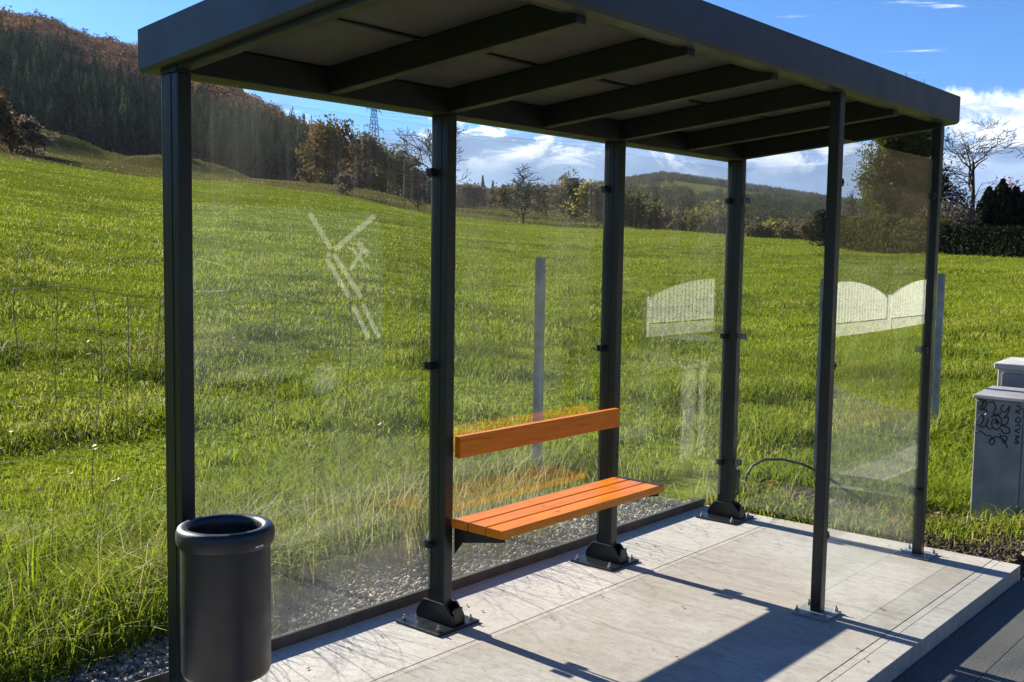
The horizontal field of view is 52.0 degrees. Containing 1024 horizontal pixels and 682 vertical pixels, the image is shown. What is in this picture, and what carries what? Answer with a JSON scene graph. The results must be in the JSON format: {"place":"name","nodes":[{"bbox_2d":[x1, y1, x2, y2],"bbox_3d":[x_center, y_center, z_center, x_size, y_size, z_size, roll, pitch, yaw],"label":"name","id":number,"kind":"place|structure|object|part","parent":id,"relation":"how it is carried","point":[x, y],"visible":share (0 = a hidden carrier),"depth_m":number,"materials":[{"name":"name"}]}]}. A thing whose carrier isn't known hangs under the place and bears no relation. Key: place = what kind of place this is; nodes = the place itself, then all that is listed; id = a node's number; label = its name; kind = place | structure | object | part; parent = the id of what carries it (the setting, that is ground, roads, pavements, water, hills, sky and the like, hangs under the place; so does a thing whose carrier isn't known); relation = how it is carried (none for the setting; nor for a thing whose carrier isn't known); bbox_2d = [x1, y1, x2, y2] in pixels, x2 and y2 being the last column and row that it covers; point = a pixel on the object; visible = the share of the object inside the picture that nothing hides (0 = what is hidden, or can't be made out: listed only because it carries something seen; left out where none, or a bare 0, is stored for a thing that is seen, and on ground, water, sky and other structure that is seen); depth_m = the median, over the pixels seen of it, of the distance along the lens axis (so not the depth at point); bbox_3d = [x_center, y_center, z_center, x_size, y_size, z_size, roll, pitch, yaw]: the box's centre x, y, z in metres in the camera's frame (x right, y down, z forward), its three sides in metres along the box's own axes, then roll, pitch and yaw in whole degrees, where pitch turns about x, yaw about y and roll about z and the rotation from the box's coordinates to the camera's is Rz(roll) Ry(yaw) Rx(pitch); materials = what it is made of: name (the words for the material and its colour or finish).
{"place":"outdoors","nodes":[
{"label":"outdoors","id":0,"kind":"place"},
{"bbox_2d":[9,496,691,681],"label":"gravel","id":1,"kind":"structure","parent":0,"point":[147,667],"depth_m":5.05,"materials":[{"name":"grey gravel"}]},
{"bbox_2d":[0,72,1023,681],"bbox_3d":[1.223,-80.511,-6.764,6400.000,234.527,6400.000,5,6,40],"label":"ground","id":2,"kind":"structure","parent":0,"point":[680,482],"depth_m":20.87,"materials":[{"name":"green plant"}]},
{"bbox_2d":[0,85,33,151],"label":"shrub","id":3,"kind":"object","parent":2,"relation":"on","point":[7,124],"visible":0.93,"depth_m":133.65,"materials":[{"name":"brown plant"}]},
{"bbox_2d":[1,111,60,155],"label":"shrub","id":4,"kind":"object","parent":2,"relation":"on","point":[33,132],"visible":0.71,"depth_m":139.10,"materials":[{"name":"brown plant"}]},
{"bbox_2d":[0,16,344,183],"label":"conifer forest","id":5,"kind":"object","parent":2,"relation":"on","point":[238,137],"visible":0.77,"depth_m":371.82,"materials":[{"name":"green plant"}]},
{"bbox_2d":[0,5,429,198],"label":"autumn woodland","id":6,"kind":"object","parent":2,"relation":"on","point":[108,50],"visible":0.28,"depth_m":599.56,"materials":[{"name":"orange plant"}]},
{"bbox_2d":[0,283,543,533],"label":"wire fence","id":7,"kind":"object","parent":2,"relation":"on","point":[93,455],"visible":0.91,"depth_m":4.72,"materials":[{"name":"grey metal"}]},
{"bbox_2d":[294,164,324,182],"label":"shrub","id":8,"kind":"object","parent":2,"relation":"on","point":[304,173],"visible":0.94,"depth_m":205.32,"materials":[{"name":"brown plant"}]},
{"bbox_2d":[0,127,653,229],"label":"pasture grass","id":9,"kind":"structure","parent":2,"relation":"on","point":[242,180],"depth_m":151.66,"materials":[{"name":"green plant"}]},
{"bbox_2d":[290,113,368,184],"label":"oak tree","id":10,"kind":"object","parent":2,"relation":"on","point":[326,139],"visible":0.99,"depth_m":209.13,"materials":[{"name":"green plant"}]},
{"bbox_2d":[333,171,356,194],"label":"shrub","id":11,"kind":"object","parent":2,"relation":"on","point":[346,185],"visible":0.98,"depth_m":146.92,"materials":[{"name":"brown plant"}]},
{"bbox_2d":[337,124,395,188],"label":"bushy tree","id":12,"kind":"object","parent":2,"relation":"on","point":[372,149],"visible":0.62,"depth_m":215.62,"materials":[{"name":"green plant"}]},
{"bbox_2d":[355,171,380,189],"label":"shrub","id":13,"kind":"object","parent":2,"relation":"on","point":[367,180],"visible":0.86,"depth_m":199.78,"materials":[{"name":"brown plant"}]},
{"bbox_2d":[364,108,383,138],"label":"electricity pylon","id":14,"kind":"object","parent":2,"relation":"on","point":[372,127],"visible":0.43,"depth_m":449.51,"materials":[{"name":"metal"}]},
{"bbox_2d":[368,112,1008,155],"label":"power line","id":15,"kind":"object","parent":14,"relation":"attached to","point":[600,146],"visible":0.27,"depth_m":471.45,"materials":[{"name":"metal"}]},
{"bbox_2d":[368,169,400,193],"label":"shrub","id":16,"kind":"object","parent":2,"relation":"on","point":[383,178],"visible":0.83,"depth_m":201.83,"materials":[{"name":"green plant"}]},
{"bbox_2d":[366,146,414,192],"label":"bushy tree","id":17,"kind":"object","parent":2,"relation":"on","point":[389,164],"visible":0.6,"depth_m":219.81,"materials":[{"name":"brown plant"}]},
{"bbox_2d":[404,149,407,198],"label":"utility pole","id":18,"kind":"object","parent":2,"relation":"on","point":[405,175],"visible":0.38,"depth_m":183.21,"materials":[{"name":"brown wood"}]},
{"bbox_2d":[387,149,426,195],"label":"bushy tree","id":19,"kind":"object","parent":2,"relation":"on","point":[408,183],"visible":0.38,"depth_m":222.84,"materials":[{"name":"brown plant"}]},
{"bbox_2d":[404,183,425,210],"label":"sapling","id":20,"kind":"object","parent":2,"relation":"on","point":[415,199],"visible":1,"depth_m":139.58,"materials":[{"name":"green plant"}]},
{"bbox_2d":[136,497,703,681],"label":"steel edging","id":21,"kind":"object","parent":2,"relation":"on","point":[330,625],"visible":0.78,"depth_m":5.01,"materials":[{"name":"grey metal"}]},
{"bbox_2d":[384,125,471,189],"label":"bare tree","id":22,"kind":"object","parent":2,"relation":"on","point":[424,177],"visible":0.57,"depth_m":165.97,"materials":[{"name":"brown plant"}]},
{"bbox_2d":[456,179,487,205],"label":"bushy tree","id":23,"kind":"object","parent":2,"relation":"on","point":[472,196],"visible":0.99,"depth_m":212.23,"materials":[{"name":"brown plant"}]},
{"bbox_2d":[477,175,487,206],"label":"spruce","id":24,"kind":"object","parent":2,"relation":"on","point":[483,203],"visible":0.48,"depth_m":326.70,"materials":[{"name":"green plant"}]},
{"bbox_2d":[487,180,497,207],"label":"spruce","id":25,"kind":"object","parent":2,"relation":"on","point":[492,200],"visible":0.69,"depth_m":330.84,"materials":[{"name":"green plant"}]},
{"bbox_2d":[489,182,521,208],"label":"bushy tree","id":26,"kind":"object","parent":2,"relation":"on","point":[502,192],"visible":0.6,"depth_m":222.59,"materials":[{"name":"brown plant"}]},
{"bbox_2d":[0,415,1023,677],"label":"dry grass","id":27,"kind":"structure","parent":2,"relation":"on","point":[404,511],"depth_m":5.63,"materials":[{"name":"plant"}]},
{"bbox_2d":[0,328,1023,668],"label":"fallen leaves","id":28,"kind":"object","parent":2,"relation":"on","point":[658,462],"visible":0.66,"depth_m":6.87,"materials":[{"name":"brown plant"}]},
{"bbox_2d":[507,179,535,209],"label":"bushy tree","id":29,"kind":"object","parent":2,"relation":"on","point":[508,189],"visible":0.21,"depth_m":208.94,"materials":[{"name":"brown plant"}]},
{"bbox_2d":[496,163,563,222],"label":"bare tree","id":30,"kind":"object","parent":2,"relation":"on","point":[530,195],"visible":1,"depth_m":127.41,"materials":[{"name":"brown plant"}]},
{"bbox_2d":[532,257,545,473],"bbox_3d":[0.191,0.289,7.528,0.052,1.770,0.052,5,6,40],"label":"fence post","id":31,"kind":"object","parent":2,"relation":"on","point":[539,321],"visible":0.65,"depth_m":7.49,"materials":[{"name":"grey metal"}]},
{"bbox_2d":[522,179,562,214],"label":"bushy tree","id":32,"kind":"object","parent":2,"relation":"on","point":[533,204],"visible":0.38,"depth_m":175.03,"materials":[{"name":"brown plant"}]},
{"bbox_2d":[539,167,587,217],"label":"bushy tree","id":33,"kind":"object","parent":2,"relation":"on","point":[566,191],"visible":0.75,"depth_m":161.83,"materials":[{"name":"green plant"}]},
{"bbox_2d":[558,178,603,220],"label":"bushy tree","id":34,"kind":"object","parent":2,"relation":"on","point":[589,195],"visible":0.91,"depth_m":157.59,"materials":[{"name":"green plant"}]},
{"bbox_2d":[589,186,603,221],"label":"bushy tree","id":35,"kind":"object","parent":2,"relation":"on","point":[600,219],"visible":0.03,"depth_m":168.69,"materials":[{"name":"green plant"}]},
{"bbox_2d":[600,187,657,228],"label":"bushy tree","id":36,"kind":"object","parent":2,"relation":"on","point":[633,214],"visible":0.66,"depth_m":154.09,"materials":[{"name":"green plant"}]},
{"bbox_2d":[630,193,683,229],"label":"bushy tree","id":37,"kind":"object","parent":2,"relation":"on","point":[654,212],"visible":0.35,"depth_m":171.41,"materials":[{"name":"green plant"}]},
{"bbox_2d":[651,207,688,229],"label":"bushy tree","id":38,"kind":"object","parent":2,"relation":"on","point":[663,218],"visible":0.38,"depth_m":161.46,"materials":[{"name":"green plant"}]},
{"bbox_2d":[660,217,686,230],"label":"bushy tree","id":39,"kind":"object","parent":2,"relation":"on","point":[675,224],"visible":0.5,"depth_m":125.01,"materials":[{"name":"green plant"}]},
{"bbox_2d":[373,519,992,681],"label":"platform","id":40,"kind":"structure","parent":2,"relation":"on","point":[739,598],"depth_m":4.62,"materials":[{"name":"concrete"}]},
{"bbox_2d":[253,505,778,681],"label":"platform border","id":41,"kind":"object","parent":40,"relation":"on","point":[505,600],"visible":0.7,"depth_m":4.77,"materials":[{"name":"concrete"}]},
{"bbox_2d":[138,0,960,681],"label":"bus shelter","id":42,"kind":"object","parent":40,"relation":"on","point":[702,78],"visible":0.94,"depth_m":4.28,"materials":[{"name":"paint"}]},
{"bbox_2d":[175,513,274,681],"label":"litter bin","id":43,"kind":"object","parent":42,"relation":"attached to","point":[225,582],"visible":1,"depth_m":3.32,"materials":[{"name":"metal"}]},
{"bbox_2d":[452,408,663,553],"bbox_3d":[0.250,0.640,4.857,0.296,0.518,1.230,5,6,40],"label":"wooden bench","id":44,"kind":"object","parent":42,"relation":"attached to","point":[499,524],"visible":1,"depth_m":4.75,"materials":[{"name":"orange wood"}]},
{"bbox_2d":[667,203,699,219],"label":"bushy tree","id":45,"kind":"object","parent":2,"relation":"on","point":[689,210],"visible":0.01,"depth_m":186.54,"materials":[{"name":"green plant"}]},
{"bbox_2d":[402,170,975,225],"bbox_3d":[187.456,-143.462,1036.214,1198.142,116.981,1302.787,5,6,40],"label":"distant woodland","id":46,"kind":"object","parent":2,"relation":"on","point":[815,201],"visible":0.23,"depth_m":679.35,"materials":[{"name":"green plant"}]},
{"bbox_2d":[681,208,720,233],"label":"bushy tree","id":47,"kind":"object","parent":2,"relation":"on","point":[700,222],"visible":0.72,"depth_m":153.34,"materials":[{"name":"green plant"}]},
{"bbox_2d":[686,192,726,217],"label":"bushy tree","id":48,"kind":"object","parent":2,"relation":"on","point":[707,207],"visible":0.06,"depth_m":180.40,"materials":[{"name":"green plant"}]},
{"bbox_2d":[700,203,759,234],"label":"bushy tree","id":49,"kind":"object","parent":2,"relation":"on","point":[721,218],"visible":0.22,"depth_m":169.29,"materials":[{"name":"green plant"}]},
{"bbox_2d":[735,468,740,501],"bbox_3d":[1.475,0.994,6.897,0.043,0.310,0.043,5,6,40],"label":"conduit stub","id":50,"kind":"object","parent":2,"relation":"on","point":[738,470],"visible":0.55,"depth_m":6.88,"materials":[{"name":"grey metal"}]},
{"bbox_2d":[744,215,764,229],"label":"bushy tree","id":51,"kind":"object","parent":2,"relation":"on","point":[747,222],"visible":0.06,"depth_m":145.19,"materials":[{"name":"green plant"}]},
{"bbox_2d":[744,222,774,237],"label":"bushy tree","id":52,"kind":"object","parent":2,"relation":"on","point":[758,230],"visible":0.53,"depth_m":134.69,"materials":[{"name":"green plant"}]},
{"bbox_2d":[758,210,790,231],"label":"bushy tree","id":53,"kind":"object","parent":2,"relation":"on","point":[776,223],"visible":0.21,"depth_m":143.85,"materials":[{"name":"yellow plant"}]},
{"bbox_2d":[766,223,799,238],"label":"bushy tree","id":54,"kind":"object","parent":2,"relation":"on","point":[783,231],"visible":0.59,"depth_m":132.26,"materials":[{"name":"green plant"}]},
{"bbox_2d":[742,458,851,497],"bbox_3d":[1.966,0.955,7.129,0.820,0.324,0.031,1,5,-3],"label":"cable","id":55,"kind":"object","parent":2,"relation":"on","point":[790,461],"visible":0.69,"depth_m":7.11,"materials":[{"name":"black rubber"}]},
{"bbox_2d":[789,217,807,228],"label":"bushy tree","id":56,"kind":"object","parent":2,"relation":"on","point":[799,220],"visible":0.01,"depth_m":140.02,"materials":[{"name":"green plant"}]},
{"bbox_2d":[788,212,822,241],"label":"bushy tree","id":57,"kind":"object","parent":2,"relation":"on","point":[803,227],"visible":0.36,"depth_m":129.97,"materials":[{"name":"green plant"}]},
{"bbox_2d":[803,204,825,246],"bbox_3d":[18.781,-6.769,62.966,2.616,2.924,2.638,5,6,40],"label":"shrub","id":58,"kind":"object","parent":2,"relation":"on","point":[819,215],"visible":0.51,"depth_m":62.84,"materials":[{"name":"green plant"}]},
{"bbox_2d":[813,278,822,477],"bbox_3d":[2.257,0.369,7.666,0.052,1.650,0.052,5,6,40],"label":"fence post","id":59,"kind":"object","parent":2,"relation":"on","point":[818,370],"visible":0.15,"depth_m":7.65,"materials":[{"name":"grey metal"}]},
{"bbox_2d":[842,187,874,227],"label":"bare tree","id":60,"kind":"object","parent":2,"relation":"on","point":[851,203],"visible":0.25,"depth_m":73.72,"materials":[{"name":"brown plant"}]},
{"bbox_2d":[704,483,1023,579],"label":"soil clods","id":61,"kind":"object","parent":2,"relation":"on","point":[996,553],"visible":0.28,"depth_m":6.06,"materials":[{"name":"brown soil"}]},
{"bbox_2d":[839,214,951,253],"bbox_3d":[18.936,-5.470,53.462,1.153,2.277,8.185,-1,5,-22],"label":"hedge","id":62,"kind":"object","parent":2,"relation":"on","point":[875,234],"visible":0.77,"depth_m":53.11,"materials":[{"name":"green plant"}]},
{"bbox_2d":[847,127,960,247],"bbox_3d":[21.049,-8.323,55.683,6.141,9.684,6.437,5,6,40],"label":"tree","id":63,"kind":"object","parent":2,"relation":"on","point":[885,171],"visible":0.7,"depth_m":55.12,"materials":[{"name":"green plant"}]},
{"bbox_2d":[819,560,1020,681],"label":"kerb","id":64,"kind":"structure","parent":2,"relation":"on","point":[895,654],"depth_m":4.61,"materials":[{"name":"concrete"}]},
{"bbox_2d":[893,131,951,218],"bbox_3d":[24.143,-9.428,62.950,3.910,9.118,3.984,-1,5,-17],"label":"evergreen tree","id":65,"kind":"object","parent":2,"relation":"on","point":[926,165],"visible":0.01,"depth_m":62.21,"materials":[{"name":"green plant"}]},
{"bbox_2d":[889,196,976,253],"bbox_3d":[20.559,-5.159,51.211,4.468,4.326,4.243,0,5,-14],"label":"shrub","id":66,"kind":"object","parent":2,"relation":"on","point":[943,213],"visible":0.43,"depth_m":50.96,"materials":[{"name":"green plant"}]},
{"bbox_2d":[931,273,945,428],"bbox_3d":[3.936,0.191,9.716,0.052,1.627,0.052,5,6,40],"label":"fence post","id":67,"kind":"object","parent":2,"relation":"on","point":[938,342],"visible":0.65,"depth_m":9.69,"materials":[{"name":"grey metal"}]},
{"bbox_2d":[910,184,977,250],"bbox_3d":[22.892,-5.515,52.742,5.518,4.894,5.688,5,6,40],"label":"shrub","id":68,"kind":"object","parent":2,"relation":"on","point":[964,200],"visible":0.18,"depth_m":52.79,"materials":[{"name":"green plant"}]},
{"bbox_2d":[890,118,1023,231],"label":"bare tree","id":69,"kind":"object","parent":2,"relation":"on","point":[971,178],"visible":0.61,"depth_m":55.29,"materials":[{"name":"brown plant"}]},
{"bbox_2d":[895,579,1023,681],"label":"gutter","id":70,"kind":"object","parent":2,"relation":"on","point":[978,646],"depth_m":4.56,"materials":[{"name":"concrete"}]},
{"bbox_2d":[938,224,1023,257],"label":"hedge","id":71,"kind":"object","parent":2,"relation":"on","point":[970,240],"visible":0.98,"depth_m":44.23,"materials":[{"name":"green plant"}]},
{"bbox_2d":[972,186,1000,250],"bbox_3d":[22.172,-5.545,48.954,1.246,3.402,1.287,0,5,-14],"label":"cypress","id":72,"kind":"object","parent":2,"relation":"on","point":[985,201],"visible":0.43,"depth_m":48.67,"materials":[{"name":"green plant"}]},
{"bbox_2d":[966,386,1023,523],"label":"utility cabinet","id":73,"kind":"object","parent":2,"relation":"on","point":[998,468],"visible":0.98,"depth_m":6.62,"materials":[{"name":"metal"}]},
{"bbox_3d":[3.276,0.749,6.665,0.011,0.690,0.300,5,6,40],"label":"door","id":74,"kind":"part","parent":73,"relation":"part of","materials":[{"name":"grey metal"}]},
{"bbox_2d":[986,178,1017,254],"bbox_3d":[22.654,-5.664,48.681,1.538,3.806,1.589,5,6,40],"label":"cypress","id":75,"kind":"object","parent":2,"relation":"on","point":[1002,191],"visible":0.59,"depth_m":48.34,"materials":[{"name":"green plant"}]},
{"bbox_2d":[994,357,1023,387],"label":"utility cabinet","id":76,"kind":"object","parent":2,"relation":"on","point":[1010,371],"visible":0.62,"depth_m":7.00,"materials":[{"name":"grey metal"}]},
{"bbox_3d":[3.427,0.624,6.928,0.405,0.800,0.011,5,6,40],"label":"door","id":77,"kind":"part","parent":76,"relation":"part of","materials":[{"name":"grey metal"}]},
{"bbox_2d":[996,174,1023,189],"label":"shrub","id":78,"kind":"object","parent":2,"relation":"on","point":[1011,184],"visible":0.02,"depth_m":58.42,"materials":[{"name":"green plant"}]},
{"bbox_2d":[1001,185,1023,255],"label":"cypress","id":79,"kind":"object","parent":2,"relation":"on","point":[1016,196],"visible":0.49,"depth_m":48.13,"materials":[{"name":"green plant"}]},
{"bbox_2d":[1014,190,1023,256],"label":"cypress","id":80,"kind":"object","parent":2,"relation":"on","point":[1022,208],"visible":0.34,"depth_m":48.01,"materials":[{"name":"green plant"}]},
{"bbox_2d":[0,0,1023,208],"label":"sky","id":81,"kind":"structure","parent":0,"point":[971,50],"materials":[{"name":"blue"}]},
{"bbox_2d":[977,637,1023,681],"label":"road","id":82,"kind":"structure","parent":0,"point":[1008,666],"depth_m":4.31,"materials":[{"name":"grey asphalt"}]}
]}

